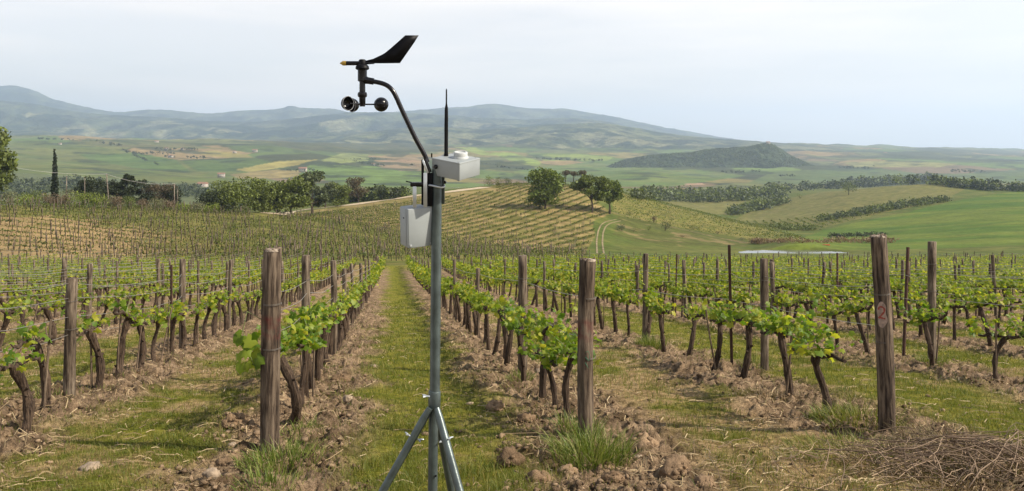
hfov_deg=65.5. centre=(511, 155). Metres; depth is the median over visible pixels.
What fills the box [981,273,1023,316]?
grapevine
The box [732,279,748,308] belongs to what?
grapevine
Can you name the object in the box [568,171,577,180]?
pine tree
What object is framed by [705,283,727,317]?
grapevine
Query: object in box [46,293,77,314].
grapevine
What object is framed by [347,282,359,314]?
grapevine
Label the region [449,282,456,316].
grapevine
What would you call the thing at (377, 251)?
hillside grapevines
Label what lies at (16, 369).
grapevine
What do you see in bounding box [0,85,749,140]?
mountain
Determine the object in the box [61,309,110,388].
grapevine
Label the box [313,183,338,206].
belt tree
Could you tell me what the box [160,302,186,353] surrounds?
grapevine
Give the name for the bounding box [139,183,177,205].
evergreen tree
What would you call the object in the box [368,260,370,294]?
vine post
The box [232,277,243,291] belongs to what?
grapevine
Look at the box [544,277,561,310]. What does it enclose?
grapevine
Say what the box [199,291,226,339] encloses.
grapevine
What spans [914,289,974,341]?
grapevine
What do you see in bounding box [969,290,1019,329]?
grapevine
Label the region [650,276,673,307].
grapevine
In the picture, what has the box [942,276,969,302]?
grapevine
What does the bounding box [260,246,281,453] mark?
end post
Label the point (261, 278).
vine post
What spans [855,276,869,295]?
grapevine
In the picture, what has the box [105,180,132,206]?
evergreen tree
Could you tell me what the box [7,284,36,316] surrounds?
grapevine
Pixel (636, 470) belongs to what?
straw
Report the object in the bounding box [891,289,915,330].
grapevine
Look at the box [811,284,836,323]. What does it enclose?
grapevine
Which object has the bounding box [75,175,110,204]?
evergreen tree
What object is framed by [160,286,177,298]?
grapevine
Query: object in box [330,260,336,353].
vine post
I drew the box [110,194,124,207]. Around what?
shrub
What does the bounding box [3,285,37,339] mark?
grapevine
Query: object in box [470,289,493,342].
grapevine
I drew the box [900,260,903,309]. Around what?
vine post
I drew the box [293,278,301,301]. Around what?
grapevine
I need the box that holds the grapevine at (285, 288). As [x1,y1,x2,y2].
[281,280,292,306]
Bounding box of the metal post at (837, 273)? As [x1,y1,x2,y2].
[836,253,837,309]
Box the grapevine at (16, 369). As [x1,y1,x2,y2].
[0,342,44,432]
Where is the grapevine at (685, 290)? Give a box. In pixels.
[677,283,701,314]
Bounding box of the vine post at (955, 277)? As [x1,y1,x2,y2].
[954,265,956,291]
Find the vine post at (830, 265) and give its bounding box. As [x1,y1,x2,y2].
[829,261,831,302]
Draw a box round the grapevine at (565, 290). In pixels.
[561,279,577,316]
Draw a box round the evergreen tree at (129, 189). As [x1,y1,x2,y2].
[116,173,140,203]
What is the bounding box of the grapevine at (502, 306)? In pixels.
[489,290,517,357]
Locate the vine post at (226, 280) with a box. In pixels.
[225,261,228,295]
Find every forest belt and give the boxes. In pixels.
[630,181,790,201]
[762,177,879,189]
[766,179,878,190]
[847,171,1023,191]
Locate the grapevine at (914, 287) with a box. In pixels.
[903,280,943,312]
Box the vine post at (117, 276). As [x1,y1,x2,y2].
[116,261,118,301]
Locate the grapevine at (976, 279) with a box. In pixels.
[963,274,987,284]
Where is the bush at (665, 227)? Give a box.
[661,220,671,230]
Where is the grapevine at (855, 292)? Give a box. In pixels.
[852,281,873,329]
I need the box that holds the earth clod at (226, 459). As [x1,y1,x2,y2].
[215,453,241,465]
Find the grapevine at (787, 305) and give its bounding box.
[770,292,799,337]
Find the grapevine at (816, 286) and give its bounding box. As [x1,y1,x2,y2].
[806,279,825,308]
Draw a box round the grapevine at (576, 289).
[573,281,578,294]
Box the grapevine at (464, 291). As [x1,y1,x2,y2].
[458,283,480,333]
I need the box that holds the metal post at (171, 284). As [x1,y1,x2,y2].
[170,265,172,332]
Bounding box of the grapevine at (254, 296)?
[241,288,260,319]
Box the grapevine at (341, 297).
[326,289,359,341]
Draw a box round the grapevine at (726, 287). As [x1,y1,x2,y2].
[714,279,737,308]
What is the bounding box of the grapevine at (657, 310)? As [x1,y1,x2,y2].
[644,295,678,351]
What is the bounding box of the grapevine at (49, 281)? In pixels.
[42,276,59,294]
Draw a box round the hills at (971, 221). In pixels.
[0,173,1023,265]
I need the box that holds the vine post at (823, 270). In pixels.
[821,262,825,305]
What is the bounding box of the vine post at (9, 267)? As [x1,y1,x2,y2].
[8,259,9,278]
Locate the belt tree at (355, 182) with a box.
[345,177,369,202]
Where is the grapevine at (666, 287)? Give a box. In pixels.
[660,276,677,299]
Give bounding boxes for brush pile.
[682,422,1023,490]
[869,415,1023,485]
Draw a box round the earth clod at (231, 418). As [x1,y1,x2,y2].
[220,412,248,429]
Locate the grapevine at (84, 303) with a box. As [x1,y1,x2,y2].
[78,288,96,325]
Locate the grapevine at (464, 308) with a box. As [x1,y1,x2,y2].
[456,276,473,325]
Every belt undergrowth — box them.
[193,184,405,206]
[198,185,411,205]
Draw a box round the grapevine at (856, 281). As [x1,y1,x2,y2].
[844,274,863,283]
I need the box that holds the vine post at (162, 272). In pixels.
[161,263,164,299]
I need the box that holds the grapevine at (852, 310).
[833,289,873,353]
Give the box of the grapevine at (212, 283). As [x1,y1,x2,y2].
[204,274,218,296]
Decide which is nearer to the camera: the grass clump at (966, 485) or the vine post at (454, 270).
the grass clump at (966, 485)
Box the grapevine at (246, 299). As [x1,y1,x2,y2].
[241,292,252,321]
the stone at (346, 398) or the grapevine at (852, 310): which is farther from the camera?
the grapevine at (852, 310)
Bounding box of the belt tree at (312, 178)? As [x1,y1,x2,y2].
[295,170,329,215]
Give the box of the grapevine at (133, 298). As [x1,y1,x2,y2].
[124,287,142,311]
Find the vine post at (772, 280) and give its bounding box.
[769,262,775,334]
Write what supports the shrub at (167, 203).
on the hills at (971, 221)
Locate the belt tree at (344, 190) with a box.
[323,181,352,205]
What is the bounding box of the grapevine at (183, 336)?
[163,299,188,348]
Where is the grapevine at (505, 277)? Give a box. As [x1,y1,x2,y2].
[497,271,508,294]
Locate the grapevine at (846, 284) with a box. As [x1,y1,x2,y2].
[829,277,858,309]
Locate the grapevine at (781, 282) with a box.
[775,274,792,298]
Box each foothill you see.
[0,101,683,139]
[1,123,1004,159]
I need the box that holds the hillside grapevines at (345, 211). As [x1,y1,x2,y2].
[315,182,611,252]
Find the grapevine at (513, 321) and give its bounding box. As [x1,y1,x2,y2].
[500,298,535,381]
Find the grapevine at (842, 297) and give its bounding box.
[825,287,858,325]
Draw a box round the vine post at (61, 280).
[59,270,63,296]
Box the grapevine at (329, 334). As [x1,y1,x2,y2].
[316,299,355,364]
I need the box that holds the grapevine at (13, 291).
[4,282,22,302]
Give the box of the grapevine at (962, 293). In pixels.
[947,284,992,326]
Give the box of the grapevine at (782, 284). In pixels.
[769,274,792,311]
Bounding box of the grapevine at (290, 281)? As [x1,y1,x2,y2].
[285,277,294,303]
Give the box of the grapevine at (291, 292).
[285,278,299,301]
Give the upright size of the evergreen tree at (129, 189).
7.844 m
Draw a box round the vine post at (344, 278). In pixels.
[342,268,346,310]
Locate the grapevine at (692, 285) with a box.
[681,279,693,302]
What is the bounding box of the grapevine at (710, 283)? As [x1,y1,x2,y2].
[707,279,725,294]
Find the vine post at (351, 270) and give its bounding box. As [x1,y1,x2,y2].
[350,263,353,308]
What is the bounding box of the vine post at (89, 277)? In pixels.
[87,263,92,318]
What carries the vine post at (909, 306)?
on the ground at (395, 283)
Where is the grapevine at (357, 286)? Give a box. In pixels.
[341,281,362,318]
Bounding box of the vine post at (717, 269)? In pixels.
[714,259,718,305]
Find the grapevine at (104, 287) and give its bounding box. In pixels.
[93,279,114,309]
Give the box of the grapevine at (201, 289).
[192,283,209,302]
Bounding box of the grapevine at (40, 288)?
[32,283,44,303]
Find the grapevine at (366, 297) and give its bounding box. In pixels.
[356,276,370,302]
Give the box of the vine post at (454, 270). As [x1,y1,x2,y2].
[453,259,455,288]
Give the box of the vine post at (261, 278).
[261,259,262,308]
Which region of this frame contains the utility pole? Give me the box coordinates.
[106,174,108,202]
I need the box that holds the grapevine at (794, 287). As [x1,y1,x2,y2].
[784,279,811,317]
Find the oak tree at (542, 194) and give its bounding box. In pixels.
[524,167,566,208]
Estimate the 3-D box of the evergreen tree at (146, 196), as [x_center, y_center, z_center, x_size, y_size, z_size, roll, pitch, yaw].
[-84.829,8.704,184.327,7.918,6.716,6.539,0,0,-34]
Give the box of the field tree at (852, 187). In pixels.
[840,182,856,194]
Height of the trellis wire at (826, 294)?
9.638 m
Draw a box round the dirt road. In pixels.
[261,187,487,214]
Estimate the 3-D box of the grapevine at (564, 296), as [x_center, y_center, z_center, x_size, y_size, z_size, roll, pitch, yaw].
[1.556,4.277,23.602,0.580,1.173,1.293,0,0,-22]
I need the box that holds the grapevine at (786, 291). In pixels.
[769,284,790,313]
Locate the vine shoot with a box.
[233,311,264,373]
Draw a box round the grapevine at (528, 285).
[527,279,533,303]
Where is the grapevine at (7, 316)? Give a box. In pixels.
[0,299,30,352]
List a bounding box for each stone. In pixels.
[79,461,103,471]
[202,467,220,479]
[343,395,352,401]
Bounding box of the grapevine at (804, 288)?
[797,280,833,309]
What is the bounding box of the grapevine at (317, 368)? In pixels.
[310,300,343,380]
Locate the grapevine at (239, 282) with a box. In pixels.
[236,277,244,295]
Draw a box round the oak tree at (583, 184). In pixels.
[568,174,613,212]
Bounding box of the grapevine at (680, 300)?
[672,277,686,301]
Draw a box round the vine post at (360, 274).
[359,263,362,308]
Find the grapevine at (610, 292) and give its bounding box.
[599,282,631,333]
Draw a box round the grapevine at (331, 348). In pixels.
[322,305,346,354]
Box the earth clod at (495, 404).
[485,399,506,411]
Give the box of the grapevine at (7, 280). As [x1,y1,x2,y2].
[2,275,15,300]
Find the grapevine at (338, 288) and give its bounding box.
[337,287,356,325]
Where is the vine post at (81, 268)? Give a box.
[81,258,82,283]
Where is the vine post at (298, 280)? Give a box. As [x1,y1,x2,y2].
[297,265,299,299]
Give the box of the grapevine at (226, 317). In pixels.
[206,288,232,330]
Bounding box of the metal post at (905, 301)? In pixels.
[902,247,909,355]
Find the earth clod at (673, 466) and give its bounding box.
[658,453,692,481]
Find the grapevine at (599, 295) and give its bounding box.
[594,278,611,328]
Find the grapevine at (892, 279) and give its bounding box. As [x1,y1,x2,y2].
[870,271,899,286]
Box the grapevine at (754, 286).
[751,282,769,294]
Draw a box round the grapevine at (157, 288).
[148,281,166,317]
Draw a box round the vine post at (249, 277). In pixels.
[248,261,249,295]
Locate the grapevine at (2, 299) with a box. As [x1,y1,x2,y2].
[0,286,10,307]
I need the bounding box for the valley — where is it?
[4,135,1023,188]
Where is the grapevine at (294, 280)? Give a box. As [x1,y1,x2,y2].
[291,274,301,296]
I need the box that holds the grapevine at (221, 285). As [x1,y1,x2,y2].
[218,276,224,296]
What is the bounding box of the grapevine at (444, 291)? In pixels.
[441,284,448,310]
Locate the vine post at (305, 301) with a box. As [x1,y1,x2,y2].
[301,255,310,362]
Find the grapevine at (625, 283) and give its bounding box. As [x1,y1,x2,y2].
[619,279,634,298]
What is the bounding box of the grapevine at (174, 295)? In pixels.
[173,272,178,297]
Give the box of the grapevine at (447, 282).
[441,273,457,313]
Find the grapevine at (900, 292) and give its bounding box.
[890,279,904,300]
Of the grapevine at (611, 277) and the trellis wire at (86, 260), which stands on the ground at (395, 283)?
the grapevine at (611, 277)
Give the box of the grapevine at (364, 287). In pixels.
[360,283,369,308]
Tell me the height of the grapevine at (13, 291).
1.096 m
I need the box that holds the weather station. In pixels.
[340,35,479,490]
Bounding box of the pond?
[739,250,846,253]
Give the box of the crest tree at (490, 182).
[483,175,495,185]
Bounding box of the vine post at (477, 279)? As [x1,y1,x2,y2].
[475,268,479,316]
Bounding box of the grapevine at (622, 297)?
[614,283,639,337]
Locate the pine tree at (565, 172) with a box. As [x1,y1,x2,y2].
[560,170,569,183]
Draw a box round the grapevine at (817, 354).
[776,314,862,415]
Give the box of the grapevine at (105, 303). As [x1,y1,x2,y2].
[94,291,120,327]
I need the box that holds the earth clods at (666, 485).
[0,303,1023,490]
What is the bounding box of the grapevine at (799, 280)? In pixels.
[785,273,802,298]
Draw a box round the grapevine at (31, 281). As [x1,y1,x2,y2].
[24,277,42,299]
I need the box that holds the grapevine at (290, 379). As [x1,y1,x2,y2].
[251,318,314,424]
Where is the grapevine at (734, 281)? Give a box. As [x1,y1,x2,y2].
[724,275,742,294]
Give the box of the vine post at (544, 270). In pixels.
[543,261,545,309]
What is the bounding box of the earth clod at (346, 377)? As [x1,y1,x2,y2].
[330,373,350,381]
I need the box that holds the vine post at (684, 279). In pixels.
[682,260,687,315]
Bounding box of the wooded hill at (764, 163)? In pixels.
[606,143,814,168]
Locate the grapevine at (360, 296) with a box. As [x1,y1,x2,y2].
[358,283,364,310]
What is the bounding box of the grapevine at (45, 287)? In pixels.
[38,284,53,305]
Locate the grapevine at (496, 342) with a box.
[488,297,508,354]
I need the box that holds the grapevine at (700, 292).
[690,284,721,319]
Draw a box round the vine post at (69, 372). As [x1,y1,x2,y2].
[63,277,77,396]
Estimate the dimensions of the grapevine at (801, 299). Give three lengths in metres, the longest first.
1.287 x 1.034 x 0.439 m
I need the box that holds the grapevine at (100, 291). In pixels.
[95,276,103,297]
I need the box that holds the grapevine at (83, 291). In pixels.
[79,283,85,313]
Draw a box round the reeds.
[747,235,898,243]
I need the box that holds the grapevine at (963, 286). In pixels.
[947,278,975,313]
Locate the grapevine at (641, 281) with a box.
[639,275,650,287]
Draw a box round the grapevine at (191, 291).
[186,284,199,308]
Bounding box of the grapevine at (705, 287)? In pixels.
[697,278,713,305]
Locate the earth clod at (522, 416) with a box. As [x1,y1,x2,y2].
[515,412,535,422]
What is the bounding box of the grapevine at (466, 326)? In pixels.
[456,281,474,329]
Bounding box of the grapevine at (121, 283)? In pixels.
[109,278,129,307]
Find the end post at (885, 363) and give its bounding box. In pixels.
[870,233,895,434]
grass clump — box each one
[17,383,62,398]
[225,431,330,475]
[229,461,306,490]
[280,415,328,440]
[502,366,536,380]
[532,409,648,471]
[540,407,610,438]
[631,331,669,349]
[729,382,811,402]
[734,351,779,368]
[775,427,919,469]
[800,399,864,420]
[805,394,918,436]
[821,433,982,480]
[870,458,1023,490]
[909,351,955,366]
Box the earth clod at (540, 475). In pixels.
[523,469,553,483]
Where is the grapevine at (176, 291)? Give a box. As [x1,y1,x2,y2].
[173,284,189,304]
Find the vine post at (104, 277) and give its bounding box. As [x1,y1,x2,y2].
[103,264,105,298]
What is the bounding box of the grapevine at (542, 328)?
[524,303,577,398]
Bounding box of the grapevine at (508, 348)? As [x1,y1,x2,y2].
[500,301,513,363]
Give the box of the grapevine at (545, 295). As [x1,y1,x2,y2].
[539,278,548,309]
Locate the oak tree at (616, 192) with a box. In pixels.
[593,180,624,213]
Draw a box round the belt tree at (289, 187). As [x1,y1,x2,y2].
[270,175,315,212]
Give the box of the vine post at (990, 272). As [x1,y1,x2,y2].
[988,264,991,293]
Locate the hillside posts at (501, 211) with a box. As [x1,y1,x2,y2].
[328,181,608,248]
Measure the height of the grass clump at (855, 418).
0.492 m
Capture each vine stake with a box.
[32,303,38,328]
[43,298,47,343]
[43,319,51,408]
[89,323,92,388]
[117,310,121,369]
[136,309,144,367]
[160,306,172,359]
[167,299,169,353]
[197,295,198,343]
[298,319,301,370]
[312,316,316,397]
[324,311,331,354]
[334,324,335,353]
[347,287,349,329]
[451,286,456,321]
[504,308,506,346]
[603,297,604,328]
[705,310,716,369]
[785,321,792,394]
[866,303,868,345]
[935,307,940,363]
[995,316,996,375]
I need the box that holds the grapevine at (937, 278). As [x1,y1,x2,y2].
[924,272,948,303]
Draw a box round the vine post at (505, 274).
[503,259,505,296]
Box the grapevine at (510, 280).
[508,274,514,296]
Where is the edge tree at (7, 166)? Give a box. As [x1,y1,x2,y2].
[0,126,18,191]
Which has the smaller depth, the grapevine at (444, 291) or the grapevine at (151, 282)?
the grapevine at (444, 291)
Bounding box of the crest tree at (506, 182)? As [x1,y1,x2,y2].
[504,178,510,184]
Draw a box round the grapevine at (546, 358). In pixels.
[517,324,573,409]
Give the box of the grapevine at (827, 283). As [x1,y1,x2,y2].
[813,277,835,306]
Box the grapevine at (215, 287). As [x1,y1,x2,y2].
[210,277,221,294]
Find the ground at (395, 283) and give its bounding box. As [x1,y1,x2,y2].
[0,258,1023,490]
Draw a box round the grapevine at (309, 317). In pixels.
[288,296,327,397]
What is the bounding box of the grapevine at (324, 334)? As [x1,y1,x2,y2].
[320,310,345,369]
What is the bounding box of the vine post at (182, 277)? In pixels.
[179,259,185,347]
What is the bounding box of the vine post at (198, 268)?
[197,260,199,294]
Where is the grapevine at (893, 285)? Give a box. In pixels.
[890,277,914,318]
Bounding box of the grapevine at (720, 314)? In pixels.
[704,301,738,369]
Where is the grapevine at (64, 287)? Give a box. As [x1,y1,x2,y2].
[54,282,65,300]
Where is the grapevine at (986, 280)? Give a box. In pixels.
[970,274,1013,309]
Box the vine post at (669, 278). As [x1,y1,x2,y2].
[668,264,670,299]
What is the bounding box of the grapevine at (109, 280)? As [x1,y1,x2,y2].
[105,275,113,292]
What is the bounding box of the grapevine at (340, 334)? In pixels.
[322,295,350,350]
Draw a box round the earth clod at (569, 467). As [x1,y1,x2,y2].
[557,464,578,473]
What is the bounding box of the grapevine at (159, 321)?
[146,304,179,361]
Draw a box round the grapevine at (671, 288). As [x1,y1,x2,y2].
[666,280,682,314]
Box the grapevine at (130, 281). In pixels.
[122,275,137,305]
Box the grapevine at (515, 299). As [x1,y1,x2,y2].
[510,276,517,300]
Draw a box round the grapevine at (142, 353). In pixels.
[121,310,151,368]
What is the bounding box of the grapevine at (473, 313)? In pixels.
[462,285,479,334]
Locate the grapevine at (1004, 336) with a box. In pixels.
[965,306,1023,380]
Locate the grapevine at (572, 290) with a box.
[566,278,578,293]
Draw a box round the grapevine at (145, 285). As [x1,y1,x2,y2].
[139,280,147,302]
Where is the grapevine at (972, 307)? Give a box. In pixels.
[955,285,1004,346]
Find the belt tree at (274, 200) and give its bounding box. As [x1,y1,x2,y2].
[265,184,285,212]
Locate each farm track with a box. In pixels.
[596,219,616,252]
[602,221,618,253]
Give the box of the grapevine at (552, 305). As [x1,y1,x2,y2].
[548,277,558,311]
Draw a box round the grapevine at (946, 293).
[936,279,959,323]
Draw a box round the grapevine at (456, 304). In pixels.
[452,282,460,318]
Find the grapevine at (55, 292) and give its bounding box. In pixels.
[41,285,65,316]
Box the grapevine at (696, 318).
[680,294,709,355]
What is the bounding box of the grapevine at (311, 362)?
[281,305,321,388]
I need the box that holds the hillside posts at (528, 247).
[0,195,584,260]
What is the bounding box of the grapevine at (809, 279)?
[801,273,817,299]
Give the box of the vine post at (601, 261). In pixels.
[600,260,603,300]
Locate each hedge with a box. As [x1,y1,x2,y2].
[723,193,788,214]
[768,222,823,230]
[816,196,951,220]
[827,231,886,237]
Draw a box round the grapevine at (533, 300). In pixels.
[530,272,542,305]
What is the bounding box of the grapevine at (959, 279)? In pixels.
[952,272,980,296]
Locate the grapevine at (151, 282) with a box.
[141,276,156,301]
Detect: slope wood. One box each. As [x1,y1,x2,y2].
[0,174,212,196]
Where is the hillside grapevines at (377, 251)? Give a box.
[0,200,586,263]
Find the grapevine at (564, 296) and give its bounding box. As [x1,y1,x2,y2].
[554,285,573,314]
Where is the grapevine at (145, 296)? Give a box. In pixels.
[138,287,159,316]
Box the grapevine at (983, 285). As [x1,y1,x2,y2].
[965,282,989,315]
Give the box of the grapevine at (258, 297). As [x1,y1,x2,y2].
[254,289,261,315]
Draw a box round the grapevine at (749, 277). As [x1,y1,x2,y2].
[742,275,756,302]
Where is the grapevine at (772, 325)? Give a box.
[752,298,826,396]
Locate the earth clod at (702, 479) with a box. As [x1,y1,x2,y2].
[692,473,716,488]
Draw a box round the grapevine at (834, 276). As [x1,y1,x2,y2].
[827,271,849,302]
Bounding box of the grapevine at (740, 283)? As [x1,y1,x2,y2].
[735,277,756,298]
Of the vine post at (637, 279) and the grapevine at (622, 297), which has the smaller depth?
the grapevine at (622, 297)
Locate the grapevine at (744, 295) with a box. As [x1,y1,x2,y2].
[732,284,759,319]
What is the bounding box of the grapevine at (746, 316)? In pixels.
[724,298,780,378]
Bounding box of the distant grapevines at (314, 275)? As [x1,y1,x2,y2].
[0,252,358,294]
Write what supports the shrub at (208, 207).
on the hills at (971, 221)
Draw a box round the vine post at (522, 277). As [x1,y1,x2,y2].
[518,255,527,371]
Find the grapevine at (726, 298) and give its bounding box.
[722,289,746,324]
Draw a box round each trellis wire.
[0,250,196,263]
[0,253,247,271]
[0,254,205,264]
[0,257,261,275]
[0,257,326,296]
[0,260,299,274]
[0,272,237,297]
[0,285,285,351]
[1,254,353,291]
[3,283,224,309]
[4,257,352,308]
[4,258,353,330]
[6,255,211,268]
[7,255,291,272]
[7,260,256,282]
[9,256,300,288]
[10,252,159,261]
[10,254,237,267]
[10,256,244,276]
[11,263,295,284]
[17,254,300,279]
[34,256,254,269]
[281,265,369,291]
[281,270,368,309]
[416,260,577,295]
[445,256,855,286]
[471,254,1023,278]
[496,264,1023,307]
[503,255,1014,276]
[504,275,874,325]
[527,258,1000,288]
[545,257,1023,271]
[565,256,1023,269]
[565,260,1019,281]
[569,253,1000,269]
[571,257,998,281]
[592,253,1023,268]
[599,271,1016,298]
[613,253,1004,268]
[648,254,1007,265]
[712,255,1010,263]
[716,254,976,262]
[808,254,986,259]
[853,254,1023,258]
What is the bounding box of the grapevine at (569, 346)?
[543,313,601,417]
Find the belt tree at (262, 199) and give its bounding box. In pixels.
[248,178,276,212]
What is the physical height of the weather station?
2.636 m
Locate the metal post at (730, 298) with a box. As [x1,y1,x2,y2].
[728,245,732,362]
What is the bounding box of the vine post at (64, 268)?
[62,258,66,300]
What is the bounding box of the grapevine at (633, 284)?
[629,281,642,290]
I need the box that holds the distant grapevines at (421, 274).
[363,253,1023,296]
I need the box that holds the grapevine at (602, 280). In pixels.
[596,275,608,302]
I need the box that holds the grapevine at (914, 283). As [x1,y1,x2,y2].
[911,279,926,294]
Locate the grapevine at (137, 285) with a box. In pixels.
[123,278,142,303]
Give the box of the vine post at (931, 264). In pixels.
[927,241,936,360]
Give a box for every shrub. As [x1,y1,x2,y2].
[0,191,18,204]
[15,189,52,202]
[16,193,42,205]
[40,192,59,205]
[54,193,70,206]
[59,189,78,205]
[67,191,95,207]
[88,193,108,206]
[98,194,115,207]
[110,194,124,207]
[121,196,135,208]
[137,198,149,208]
[147,198,166,209]
[160,200,176,209]
[175,202,189,209]
[186,201,205,212]
[201,202,219,212]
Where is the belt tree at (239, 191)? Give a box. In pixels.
[204,176,261,210]
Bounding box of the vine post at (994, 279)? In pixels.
[991,255,997,316]
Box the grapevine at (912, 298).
[901,288,944,336]
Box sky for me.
[0,0,1023,175]
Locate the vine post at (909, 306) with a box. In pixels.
[907,262,911,319]
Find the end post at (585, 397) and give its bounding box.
[577,257,596,438]
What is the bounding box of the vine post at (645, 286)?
[642,253,648,337]
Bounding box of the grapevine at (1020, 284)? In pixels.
[1010,282,1023,292]
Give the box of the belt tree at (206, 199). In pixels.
[195,189,237,210]
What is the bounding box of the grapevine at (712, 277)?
[706,272,720,281]
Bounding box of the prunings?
[0,322,1018,490]
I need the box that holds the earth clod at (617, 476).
[601,470,625,484]
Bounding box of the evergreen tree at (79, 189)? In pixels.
[71,181,97,203]
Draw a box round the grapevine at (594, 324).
[593,283,597,325]
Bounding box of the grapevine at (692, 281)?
[688,275,702,303]
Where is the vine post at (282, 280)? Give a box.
[281,261,285,306]
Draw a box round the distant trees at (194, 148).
[38,137,985,184]
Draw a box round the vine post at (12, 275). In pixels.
[11,264,13,295]
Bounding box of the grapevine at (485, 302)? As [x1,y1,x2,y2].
[466,285,494,349]
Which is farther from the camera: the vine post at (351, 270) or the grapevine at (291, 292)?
the grapevine at (291, 292)
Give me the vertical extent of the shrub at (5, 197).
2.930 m
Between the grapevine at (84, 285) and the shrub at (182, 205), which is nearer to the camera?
the grapevine at (84, 285)
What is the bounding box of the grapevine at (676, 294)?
[664,286,685,316]
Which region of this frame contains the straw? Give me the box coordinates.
[0,304,1023,490]
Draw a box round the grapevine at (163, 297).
[160,286,169,308]
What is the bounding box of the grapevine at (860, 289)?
[849,280,872,312]
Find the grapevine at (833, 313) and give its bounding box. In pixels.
[809,299,847,345]
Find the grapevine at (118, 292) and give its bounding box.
[108,283,128,323]
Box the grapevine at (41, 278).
[35,277,46,294]
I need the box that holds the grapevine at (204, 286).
[195,276,214,301]
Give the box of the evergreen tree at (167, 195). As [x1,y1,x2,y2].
[161,185,182,204]
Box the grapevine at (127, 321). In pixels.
[109,294,144,376]
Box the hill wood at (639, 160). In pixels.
[610,143,807,168]
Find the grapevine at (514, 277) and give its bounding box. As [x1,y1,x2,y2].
[513,273,517,300]
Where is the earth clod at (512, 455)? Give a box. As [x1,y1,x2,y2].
[496,445,524,468]
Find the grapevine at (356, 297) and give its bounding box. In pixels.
[349,286,361,313]
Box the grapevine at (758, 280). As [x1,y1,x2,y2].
[754,277,769,286]
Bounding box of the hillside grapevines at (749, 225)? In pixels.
[613,192,801,238]
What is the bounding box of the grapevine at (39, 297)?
[23,288,50,320]
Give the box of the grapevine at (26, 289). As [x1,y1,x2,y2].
[21,282,39,294]
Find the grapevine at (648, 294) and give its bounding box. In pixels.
[639,282,663,338]
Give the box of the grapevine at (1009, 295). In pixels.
[1002,288,1023,330]
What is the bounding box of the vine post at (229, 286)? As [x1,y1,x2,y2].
[227,260,232,328]
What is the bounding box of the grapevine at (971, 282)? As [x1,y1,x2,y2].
[963,276,984,294]
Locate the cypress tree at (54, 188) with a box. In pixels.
[50,149,59,202]
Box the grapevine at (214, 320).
[204,286,235,336]
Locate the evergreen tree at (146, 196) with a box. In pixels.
[134,179,164,203]
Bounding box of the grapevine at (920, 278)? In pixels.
[911,271,927,290]
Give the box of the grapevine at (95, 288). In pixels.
[92,281,101,310]
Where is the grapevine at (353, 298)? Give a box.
[347,287,359,314]
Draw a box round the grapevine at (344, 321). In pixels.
[337,296,349,339]
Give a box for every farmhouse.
[196,182,208,186]
[217,173,224,176]
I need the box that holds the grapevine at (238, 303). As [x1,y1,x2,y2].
[233,291,243,325]
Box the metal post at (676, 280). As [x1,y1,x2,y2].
[675,254,677,312]
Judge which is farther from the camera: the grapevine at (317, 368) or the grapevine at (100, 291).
the grapevine at (100, 291)
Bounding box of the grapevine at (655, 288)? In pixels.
[649,276,662,305]
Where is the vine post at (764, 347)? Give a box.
[759,258,768,370]
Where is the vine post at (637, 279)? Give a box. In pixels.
[636,265,639,308]
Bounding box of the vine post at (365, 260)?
[364,259,366,299]
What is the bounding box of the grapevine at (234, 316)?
[226,290,237,326]
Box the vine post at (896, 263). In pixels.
[895,259,897,275]
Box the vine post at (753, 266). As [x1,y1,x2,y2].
[752,261,754,295]
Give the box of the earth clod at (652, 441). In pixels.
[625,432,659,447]
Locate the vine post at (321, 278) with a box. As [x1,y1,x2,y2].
[320,257,322,288]
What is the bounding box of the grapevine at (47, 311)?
[27,296,61,345]
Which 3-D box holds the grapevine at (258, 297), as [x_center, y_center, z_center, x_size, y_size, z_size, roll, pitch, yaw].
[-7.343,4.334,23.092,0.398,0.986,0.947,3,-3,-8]
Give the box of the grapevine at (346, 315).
[339,289,350,332]
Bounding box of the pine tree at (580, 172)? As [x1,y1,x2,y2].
[576,170,586,176]
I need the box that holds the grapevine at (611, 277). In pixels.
[605,271,618,303]
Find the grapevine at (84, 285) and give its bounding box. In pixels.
[78,281,95,290]
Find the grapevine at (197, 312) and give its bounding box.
[185,302,205,344]
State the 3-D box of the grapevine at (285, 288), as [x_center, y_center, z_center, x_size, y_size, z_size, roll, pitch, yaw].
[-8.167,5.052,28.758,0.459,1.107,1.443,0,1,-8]
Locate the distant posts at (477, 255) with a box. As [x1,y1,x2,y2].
[13,243,1012,267]
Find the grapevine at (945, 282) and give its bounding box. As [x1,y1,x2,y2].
[921,276,954,309]
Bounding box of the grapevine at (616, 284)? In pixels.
[611,280,622,305]
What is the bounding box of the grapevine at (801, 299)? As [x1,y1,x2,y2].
[793,284,825,342]
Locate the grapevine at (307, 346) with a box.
[289,318,326,406]
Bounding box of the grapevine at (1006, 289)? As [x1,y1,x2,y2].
[983,276,1018,310]
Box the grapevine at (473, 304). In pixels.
[465,289,481,338]
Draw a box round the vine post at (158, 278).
[156,259,160,315]
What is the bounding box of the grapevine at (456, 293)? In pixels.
[449,281,461,321]
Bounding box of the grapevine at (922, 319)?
[897,297,951,366]
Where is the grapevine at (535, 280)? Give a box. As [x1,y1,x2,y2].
[527,272,540,306]
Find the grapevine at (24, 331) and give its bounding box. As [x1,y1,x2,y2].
[1,321,52,408]
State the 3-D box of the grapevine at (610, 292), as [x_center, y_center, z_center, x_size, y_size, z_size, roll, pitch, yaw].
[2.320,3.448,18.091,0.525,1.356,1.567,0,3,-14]
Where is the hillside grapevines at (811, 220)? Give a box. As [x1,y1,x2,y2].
[731,207,899,229]

